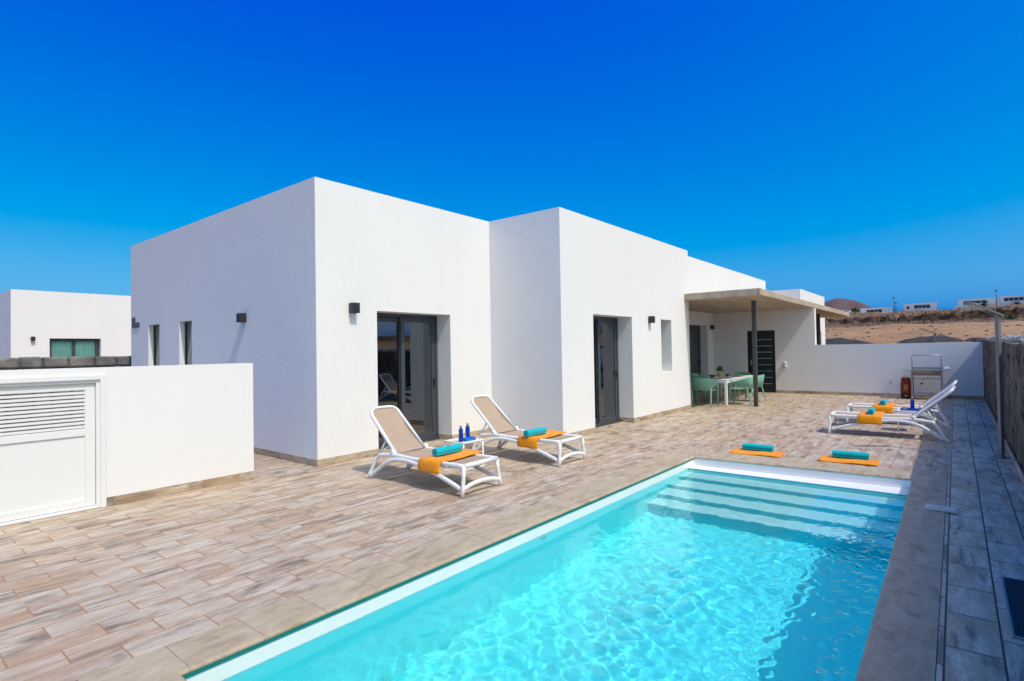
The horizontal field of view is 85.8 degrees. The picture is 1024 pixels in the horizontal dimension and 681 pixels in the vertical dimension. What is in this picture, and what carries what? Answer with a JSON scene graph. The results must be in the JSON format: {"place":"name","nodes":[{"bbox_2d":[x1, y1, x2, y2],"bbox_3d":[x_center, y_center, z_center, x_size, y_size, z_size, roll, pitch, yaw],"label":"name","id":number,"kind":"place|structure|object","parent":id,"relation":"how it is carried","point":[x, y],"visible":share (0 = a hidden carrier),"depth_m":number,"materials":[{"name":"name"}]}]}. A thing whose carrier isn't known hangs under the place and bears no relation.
{"place":"outdoors","nodes":[
{"label":"outdoors","id":0,"kind":"place"},
{"bbox_2d":[0,356,130,436],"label":"lava stone wall","id":1,"kind":"structure","parent":0,"point":[21,363],"depth_m":11.99,"materials":[{"name":"grey stone"}]},
{"bbox_2d":[0,391,953,680],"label":"terrace floor","id":2,"kind":"structure","parent":0,"point":[86,593],"depth_m":5.32,"materials":[{"name":"tile"}]},
{"bbox_2d":[0,363,254,506],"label":"garden wall","id":3,"kind":"structure","parent":2,"relation":"on","point":[172,429],"depth_m":6.58,"materials":[{"name":"white paint"}]},
{"bbox_2d":[0,375,106,526],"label":"garden gate","id":4,"kind":"structure","parent":3,"relation":"attached to","point":[44,473],"depth_m":5.73,"materials":[{"name":"white metal"}]},
{"bbox_2d":[335,489,416,510],"bbox_3d":[-1.493,1.779,6.172,0.060,0.007,1.090,-2,-1,39],"label":"paving strip","id":5,"kind":"object","parent":2,"relation":"on","point":[374,500],"visible":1,"depth_m":6.11,"materials":[{"name":"beige tile"}]},
{"bbox_2d":[366,405,502,497],"bbox_3d":[-1.066,1.335,7.018,1.876,0.912,0.721,-2,-1,39],"label":"sun lounger","id":6,"kind":"object","parent":2,"relation":"on","point":[395,429],"visible":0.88,"depth_m":7.16,"materials":[{"name":"white plastic"}]},
{"bbox_2d":[418,448,482,473],"bbox_3d":[-0.755,1.477,6.782,0.382,0.164,0.766,-2,-1,39],"label":"folded towel","id":7,"kind":"object","parent":6,"relation":"on","point":[430,464],"visible":0.78,"depth_m":6.56,"materials":[{"name":"orange fabric"}]},
{"bbox_2d":[432,443,462,456],"bbox_3d":[-0.796,1.353,6.819,0.101,0.102,0.448,-2,-1,39],"label":"rolled towel","id":8,"kind":"object","parent":7,"relation":"on","point":[448,449],"visible":1,"depth_m":6.76,"materials":[{"name":"teal fabric"}]},
{"bbox_2d":[444,438,483,470],"bbox_3d":[-0.676,1.599,7.800,0.401,0.388,0.411,-2,-1,42],"label":"side table","id":9,"kind":"object","parent":2,"relation":"on","point":[456,440],"visible":0.51,"depth_m":7.75,"materials":[{"name":"white plastic"}]},
{"bbox_2d":[458,425,462,441],"bbox_3d":[-0.708,1.288,7.628,0.069,0.229,0.069,-2,-1,39],"label":"bottle","id":10,"kind":"object","parent":9,"relation":"on","point":[460,438],"visible":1,"depth_m":7.60,"materials":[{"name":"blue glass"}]},
{"bbox_2d":[465,423,469,436],"bbox_3d":[-0.634,1.291,7.871,0.067,0.229,0.067,-2,-1,39],"label":"bottle","id":11,"kind":"object","parent":9,"relation":"on","point":[467,430],"visible":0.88,"depth_m":7.85,"materials":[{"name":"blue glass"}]},
{"bbox_2d":[463,436,475,441],"bbox_3d":[-0.616,1.383,7.739,0.110,0.040,0.200,-2,-1,43],"label":"tray","id":12,"kind":"object","parent":9,"relation":"on","point":[469,438],"visible":0.8,"depth_m":7.72,"materials":[{"name":"blue plastic"}]},
{"bbox_2d":[131,177,816,466],"bbox_3d":[0.776,-0.460,15.923,11.420,4.770,16.868,-2,-1,39],"label":"villa","id":13,"kind":"object","parent":2,"relation":"on","point":[533,320],"visible":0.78,"depth_m":10.28,"materials":[{"name":"white paint"}]},
{"bbox_2d":[132,317,138,327],"bbox_3d":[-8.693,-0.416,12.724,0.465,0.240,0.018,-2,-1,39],"label":"wall lamp","id":14,"kind":"object","parent":13,"relation":"attached to","point":[135,325],"visible":1,"depth_m":12.75,"materials":[{"name":"grey metal"}]},
{"bbox_2d":[153,325,159,365],"bbox_3d":[-7.741,0.317,12.133,0.656,1.329,0.060,-2,-1,39],"label":"window","id":15,"kind":"structure","parent":13,"relation":"in","point":[156,332],"depth_m":12.29,"materials":[{"name":"glass"}]},
{"bbox_2d":[185,321,191,364],"bbox_3d":[-6.418,0.277,11.068,0.610,1.329,0.060,-2,-1,39],"label":"window","id":16,"kind":"structure","parent":13,"relation":"in","point":[188,325],"depth_m":11.20,"materials":[{"name":"glass"}]},
{"bbox_2d":[236,313,245,322],"bbox_3d":[-4.598,-0.386,9.360,0.125,0.155,0.120,-2,-1,39],"label":"wall lamp","id":17,"kind":"object","parent":13,"relation":"attached to","point":[240,317],"visible":1,"depth_m":9.32,"materials":[{"name":"grey metal"}]},
{"bbox_2d":[349,302,359,312],"bbox_3d":[-2.428,-0.502,8.481,0.120,0.155,0.125,-2,-1,39],"label":"wall lamp","id":18,"kind":"object","parent":13,"relation":"attached to","point":[354,307],"visible":1,"depth_m":8.44,"materials":[{"name":"grey metal"}]},
{"bbox_2d":[377,313,439,449],"bbox_3d":[-1.936,0.689,9.745,0.155,2.310,1.651,-2,-1,39],"label":"sliding door","id":19,"kind":"structure","parent":13,"relation":"in","point":[407,354],"depth_m":9.90,"materials":[{"name":"glass"}]},
{"bbox_2d":[593,316,620,427],"bbox_3d":[1.848,0.652,11.736,0.155,2.325,1.662,-2,-1,39],"label":"entry door","id":20,"kind":"structure","parent":13,"relation":"in","point":[605,329],"depth_m":11.99,"materials":[{"name":"metal"}]},
{"bbox_2d":[648,316,654,322],"bbox_3d":[3.248,-0.488,12.819,0.120,0.155,0.125,-2,-1,39],"label":"wall lamp","id":21,"kind":"object","parent":13,"relation":"attached to","point":[651,319],"visible":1,"depth_m":12.77,"materials":[{"name":"grey metal"}]},
{"bbox_2d":[689,325,701,392],"bbox_3d":[5.935,0.662,19.069,0.155,2.415,3.146,-2,-1,39],"label":"sliding door","id":22,"kind":"structure","parent":13,"relation":"in","point":[694,331],"depth_m":19.95,"materials":[{"name":"glass"}]},
{"bbox_2d":[747,330,775,392],"bbox_3d":[8.850,0.738,19.520,0.921,2.179,0.149,-2,-1,39],"label":"entry door","id":23,"kind":"structure","parent":13,"relation":"in","point":[766,364],"depth_m":19.43,"materials":[{"name":"metal"}]},
{"bbox_2d":[77,448,946,680],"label":"pool coping","id":24,"kind":"object","parent":2,"relation":"on","point":[901,644],"visible":1,"depth_m":3.80,"materials":[{"name":"stone"}]},
{"bbox_2d":[471,395,586,466],"bbox_3d":[0.166,1.340,8.543,1.876,0.912,0.721,-2,-1,40],"label":"sun lounger","id":25,"kind":"object","parent":2,"relation":"on","point":[492,415],"visible":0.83,"depth_m":8.68,"materials":[{"name":"white plastic"}]},
{"bbox_2d":[517,430,566,448],"bbox_3d":[0.458,1.482,8.302,0.382,0.164,0.766,-2,-1,40],"label":"folded towel","id":26,"kind":"object","parent":25,"relation":"on","point":[527,442],"visible":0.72,"depth_m":8.07,"materials":[{"name":"orange fabric"}]},
{"bbox_2d":[523,427,546,436],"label":"rolled towel","id":27,"kind":"object","parent":26,"relation":"on","point":[534,431],"visible":1,"depth_m":8.12,"materials":[{"name":"teal fabric"}]},
{"bbox_2d":[691,373,715,399],"bbox_3d":[6.061,1.447,17.520,0.655,0.801,0.648,-2,-1,39],"label":"armchair","id":28,"kind":"object","parent":2,"relation":"on","point":[694,375],"visible":0.22,"depth_m":17.55,"materials":[{"name":"green plastic"}]},
{"bbox_2d":[691,378,718,406],"bbox_3d":[5.370,1.423,15.417,0.648,0.801,0.655,-2,-1,39],"label":"armchair","id":29,"kind":"object","parent":2,"relation":"on","point":[703,384],"visible":0.97,"depth_m":15.19,"materials":[{"name":"green plastic"}]},
{"bbox_2d":[690,375,752,405],"bbox_3d":[6.361,1.461,16.598,1.060,0.725,2.600,-2,-1,39],"label":"dining table","id":30,"kind":"object","parent":2,"relation":"on","point":[724,379],"visible":0.62,"depth_m":15.88,"materials":[{"name":"white plastic"}]},
{"bbox_2d":[716,366,723,376],"bbox_3d":[6.330,0.940,16.793,0.265,0.325,0.254,-2,-1,39],"label":"potted plant","id":31,"kind":"object","parent":30,"relation":"on","point":[719,368],"visible":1,"depth_m":16.74,"materials":[{"name":"green plant"}]},
{"bbox_2d":[728,372,750,397],"bbox_3d":[7.439,1.431,17.953,0.648,0.801,0.655,-2,-1,39],"label":"armchair","id":32,"kind":"object","parent":2,"relation":"on","point":[741,373],"visible":0.24,"depth_m":18.17,"materials":[{"name":"green plastic"}]},
{"bbox_2d":[728,376,752,404],"bbox_3d":[6.563,1.407,15.669,0.655,0.801,0.648,-2,-1,35],"label":"armchair","id":33,"kind":"object","parent":2,"relation":"on","point":[746,383],"visible":0.87,"depth_m":15.40,"materials":[{"name":"green plastic"}]},
{"bbox_2d":[738,375,765,401],"bbox_3d":[7.174,1.410,16.427,0.655,0.801,0.648,-2,-1,42],"label":"armchair","id":34,"kind":"object","parent":2,"relation":"on","point":[760,380],"visible":0.47,"depth_m":16.22,"materials":[{"name":"green plastic"}]},
{"bbox_2d":[730,448,784,457],"bbox_3d":[3.753,1.712,8.432,0.700,0.037,0.432,-2,-1,37],"label":"folded towel","id":35,"kind":"object","parent":2,"relation":"on","point":[777,454],"visible":0.84,"depth_m":8.35,"materials":[{"name":"orange fabric"}]},
{"bbox_2d":[742,443,773,451],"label":"rolled towel","id":36,"kind":"object","parent":35,"relation":"on","point":[757,447],"visible":1,"depth_m":8.48,"materials":[{"name":"teal fabric"}]},
{"bbox_2d":[818,455,879,465],"bbox_3d":[4.744,1.684,7.756,0.700,0.037,0.432,-2,-1,37],"label":"folded towel","id":37,"kind":"object","parent":2,"relation":"on","point":[828,458],"visible":0.85,"depth_m":7.67,"materials":[{"name":"orange fabric"}]},
{"bbox_2d":[832,450,868,459],"bbox_3d":[4.802,1.622,7.815,0.448,0.102,0.101,-2,-1,37],"label":"rolled towel","id":38,"kind":"object","parent":37,"relation":"on","point":[851,454],"visible":1,"depth_m":7.78,"materials":[{"name":"teal fabric"}]},
{"bbox_2d":[828,386,955,441],"bbox_3d":[6.796,1.253,9.911,1.876,0.912,0.721,-2,-1,39],"label":"sun lounger","id":39,"kind":"object","parent":2,"relation":"on","point":[915,417],"visible":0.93,"depth_m":9.69,"materials":[{"name":"white plastic"}]},
{"bbox_2d":[857,411,884,424],"bbox_3d":[6.586,1.410,10.095,0.382,0.164,0.766,-2,-1,37],"label":"folded towel","id":40,"kind":"object","parent":39,"relation":"on","point":[865,417],"visible":0.92,"depth_m":9.83,"materials":[{"name":"orange fabric"}]},
{"bbox_2d":[867,407,874,414],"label":"rolled towel","id":41,"kind":"object","parent":40,"relation":"on","point":[871,411],"visible":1,"depth_m":9.91,"materials":[{"name":"teal fabric"}]},
{"bbox_2d":[846,380,957,427],"bbox_3d":[8.013,1.257,11.374,1.876,0.912,0.721,-2,-1,38],"label":"sun lounger","id":42,"kind":"object","parent":2,"relation":"on","point":[936,409],"visible":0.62,"depth_m":11.16,"materials":[{"name":"white plastic"}]},
{"bbox_2d":[871,402,895,413],"bbox_3d":[7.799,1.415,11.544,0.382,0.164,0.766,-2,-1,39],"label":"folded towel","id":43,"kind":"object","parent":42,"relation":"on","point":[886,408],"visible":0.84,"depth_m":11.28,"materials":[{"name":"orange fabric"}]},
{"bbox_2d":[880,399,886,404],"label":"rolled towel","id":44,"kind":"object","parent":43,"relation":"on","point":[883,401],"visible":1,"depth_m":11.41,"materials":[{"name":"teal fabric"}]},
{"bbox_2d":[901,376,910,398],"bbox_3d":[11.811,1.394,16.510,0.260,0.674,0.216,-2,-1,39],"label":"charcoal bag","id":45,"kind":"object","parent":2,"relation":"on","point":[905,387],"visible":0.94,"depth_m":16.45,"materials":[{"name":"red paper"}]},
{"bbox_2d":[897,409,923,432],"bbox_3d":[7.509,1.506,10.383,0.401,0.388,0.411,-2,-1,35],"label":"side table","id":46,"kind":"object","parent":2,"relation":"on","point":[898,410],"visible":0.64,"depth_m":10.32,"materials":[{"name":"white plastic"}]},
{"bbox_2d":[900,407,920,410],"bbox_3d":[7.495,1.291,10.318,0.340,0.040,0.200,-2,-1,41],"label":"tray","id":47,"kind":"object","parent":46,"relation":"on","point":[915,409],"visible":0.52,"depth_m":10.29,"materials":[{"name":"blue plastic"}]},
{"bbox_2d":[910,397,914,408],"bbox_3d":[7.519,1.173,10.344,0.067,0.229,0.067,-2,-1,39],"label":"bottle","id":48,"kind":"object","parent":47,"relation":"on","point":[912,404],"visible":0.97,"depth_m":10.32,"materials":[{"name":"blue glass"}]},
{"bbox_2d":[902,355,951,398],"bbox_3d":[12.164,1.072,16.147,1.154,1.296,0.564,-2,-1,39],"label":"barbecue","id":49,"kind":"object","parent":2,"relation":"on","point":[930,372],"visible":0.9,"depth_m":16.03,"materials":[{"name":"metal"}]},
{"bbox_2d":[0,0,1023,311],"label":"sky","id":50,"kind":"structure","parent":0,"point":[868,152],"materials":[{"name":"blue"}]},
{"bbox_2d":[222,469,906,680],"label":"water","id":51,"kind":"structure","parent":0,"point":[692,575],"depth_m":3.89,"materials":[{"name":"blue liquid"}]},
{"bbox_2d":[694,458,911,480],"bbox_3d":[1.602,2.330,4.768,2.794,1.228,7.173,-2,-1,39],"label":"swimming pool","id":52,"kind":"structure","parent":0,"point":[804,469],"depth_m":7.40,"materials":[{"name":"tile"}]},
{"bbox_2d":[182,458,693,678],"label":"liner trim","id":53,"kind":"structure","parent":52,"relation":"attached to","point":[209,666],"depth_m":3.85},
{"bbox_2d":[186,459,910,680],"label":"liner band","id":54,"kind":"object","parent":52,"relation":"attached to","point":[236,665],"visible":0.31,"depth_m":4.41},
{"bbox_2d":[688,465,908,495],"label":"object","id":55,"kind":"structure","parent":52,"relation":"on","point":[873,488],"depth_m":7.19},
{"bbox_2d":[824,298,872,311],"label":"hill","id":56,"kind":"structure","parent":0,"point":[842,304],"depth_m":1247.76,"materials":[{"name":"brown soil"}]},
{"bbox_2d":[769,304,1023,680],"bbox_3d":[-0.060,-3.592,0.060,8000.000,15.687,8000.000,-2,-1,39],"label":"ground","id":57,"kind":"structure","parent":0,"point":[961,329],"depth_m":93.57,"materials":[{"name":"soil"}]},
{"bbox_2d":[0,289,130,357],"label":"neighbouring house","id":58,"kind":"structure","parent":57,"relation":"on","point":[61,324],"depth_m":22.03,"materials":[{"name":"white paint"}]},
{"bbox_2d":[50,339,97,356],"bbox_3d":[-17.819,0.824,22.384,0.120,1.800,1.606,-2,-1,39],"label":"window","id":59,"kind":"structure","parent":58,"relation":"in","point":[58,347],"depth_m":22.35,"materials":[{"name":"glass"}]},
{"bbox_2d":[717,266,848,344],"bbox_3d":[10.138,-0.420,27.552,11.412,4.770,12.990,-2,-1,39],"label":"villa","id":60,"kind":"object","parent":57,"relation":"on","point":[728,279],"visible":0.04,"depth_m":23.42,"materials":[{"name":"white paint"}]},
{"bbox_2d":[825,338,873,344],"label":"gravel heap","id":61,"kind":"object","parent":57,"relation":"on","point":[831,341],"visible":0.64,"depth_m":52.30,"materials":[{"name":"grey gravel"}]},
{"bbox_2d":[860,307,890,312],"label":"hillside villa","id":62,"kind":"object","parent":57,"relation":"on","point":[881,310],"visible":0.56,"depth_m":198.51,"materials":[{"name":"white paint"}]},
{"bbox_2d":[866,309,881,311],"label":"window","id":63,"kind":"structure","parent":62,"relation":"in","point":[876,310],"depth_m":198.88,"materials":[{"name":"black glass"}]},
{"bbox_2d":[815,342,983,399],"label":"boundary wall","id":64,"kind":"structure","parent":57,"relation":"on","point":[861,369],"depth_m":17.05,"materials":[{"name":"white paint"}]},
{"bbox_2d":[904,302,936,310],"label":"hillside villa","id":65,"kind":"object","parent":57,"relation":"on","point":[915,306],"visible":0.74,"depth_m":189.58,"materials":[{"name":"white paint"}]},
{"bbox_2d":[914,304,929,308],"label":"window","id":66,"kind":"structure","parent":65,"relation":"in","point":[915,306],"depth_m":189.68,"materials":[{"name":"black glass"}]},
{"bbox_2d":[825,307,1023,338],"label":"rubble","id":67,"kind":"object","parent":57,"relation":"on","point":[882,323],"visible":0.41,"depth_m":140.14,"materials":[{"name":"brown stone"}]},
{"bbox_2d":[919,328,936,342],"bbox_3d":[14.607,0.646,19.250,0.538,2.171,0.180,-1,-1,24],"label":"lamp post","id":68,"kind":"object","parent":57,"relation":"on","point":[931,332],"visible":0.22,"depth_m":19.18,"materials":[{"name":"grey metal"}]},
{"bbox_2d":[897,335,965,342],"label":"gravel heap","id":69,"kind":"object","parent":57,"relation":"on","point":[930,339],"visible":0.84,"depth_m":50.13,"materials":[{"name":"gravel"}]},
{"bbox_2d":[883,301,1023,311],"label":"distant buildings","id":70,"kind":"structure","parent":57,"relation":"on","point":[950,308],"depth_m":182.66,"materials":[{"name":"paint"}]},
{"bbox_2d":[965,337,983,341],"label":"gravel heap","id":71,"kind":"object","parent":57,"relation":"on","point":[976,339],"visible":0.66,"depth_m":48.10,"materials":[{"name":"grey gravel"}]},
{"bbox_2d":[954,297,998,308],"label":"hillside villa","id":72,"kind":"object","parent":57,"relation":"on","point":[961,304],"visible":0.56,"depth_m":179.65,"materials":[{"name":"white paint"}]},
{"bbox_2d":[964,300,986,304],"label":"window","id":73,"kind":"structure","parent":72,"relation":"in","point":[979,301],"depth_m":179.47,"materials":[{"name":"black glass"}]},
{"bbox_2d":[976,295,1023,306],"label":"hillside villa","id":74,"kind":"object","parent":57,"relation":"on","point":[1010,299],"visible":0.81,"depth_m":173.91,"materials":[{"name":"white paint"}]},
{"bbox_2d":[1004,297,1023,300],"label":"window","id":75,"kind":"structure","parent":74,"relation":"in","point":[1010,298],"depth_m":173.84,"materials":[{"name":"black glass"}]},
{"bbox_2d":[980,339,1023,484],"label":"fence","id":76,"kind":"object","parent":57,"relation":"on","point":[1013,372],"depth_m":7.99,"materials":[{"name":"weathered wood"}]},
{"bbox_2d":[984,335,1023,343],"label":"gravel","id":77,"kind":"structure","parent":57,"relation":"on","point":[1018,338],"depth_m":9.51,"materials":[{"name":"grey gravel"}]},
{"bbox_2d":[1005,313,1018,319],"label":"shrub","id":78,"kind":"object","parent":57,"relation":"on","point":[1013,316],"visible":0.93,"depth_m":127.18,"materials":[{"name":"green plant"}]},
{"bbox_2d":[936,399,1023,680],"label":"side path","id":79,"kind":"structure","parent":0,"point":[983,550],"depth_m":4.28,"materials":[{"name":"tile"}]},
{"bbox_2d":[924,504,957,513],"bbox_3d":[4.234,1.655,5.438,0.256,0.022,0.216,-2,-1,39],"label":"skimmer lid","id":80,"kind":"object","parent":79,"relation":"on","point":[940,508],"visible":1,"depth_m":5.40,"materials":[{"name":"beige plastic"}]},
{"bbox_2d":[964,302,1010,458],"bbox_3d":[6.778,0.559,7.838,0.538,2.221,0.180,-1,-1,-3],"label":"outdoor shower","id":81,"kind":"object","parent":79,"relation":"on","point":[999,382],"visible":0.92,"depth_m":7.83,"materials":[{"name":"grey metal"}]},
{"bbox_2d":[1000,576,1023,639],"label":"drain grate","id":82,"kind":"object","parent":79,"relation":"on","point":[1013,590],"visible":1,"depth_m":3.45,"materials":[{"name":"metal"}]}
]}

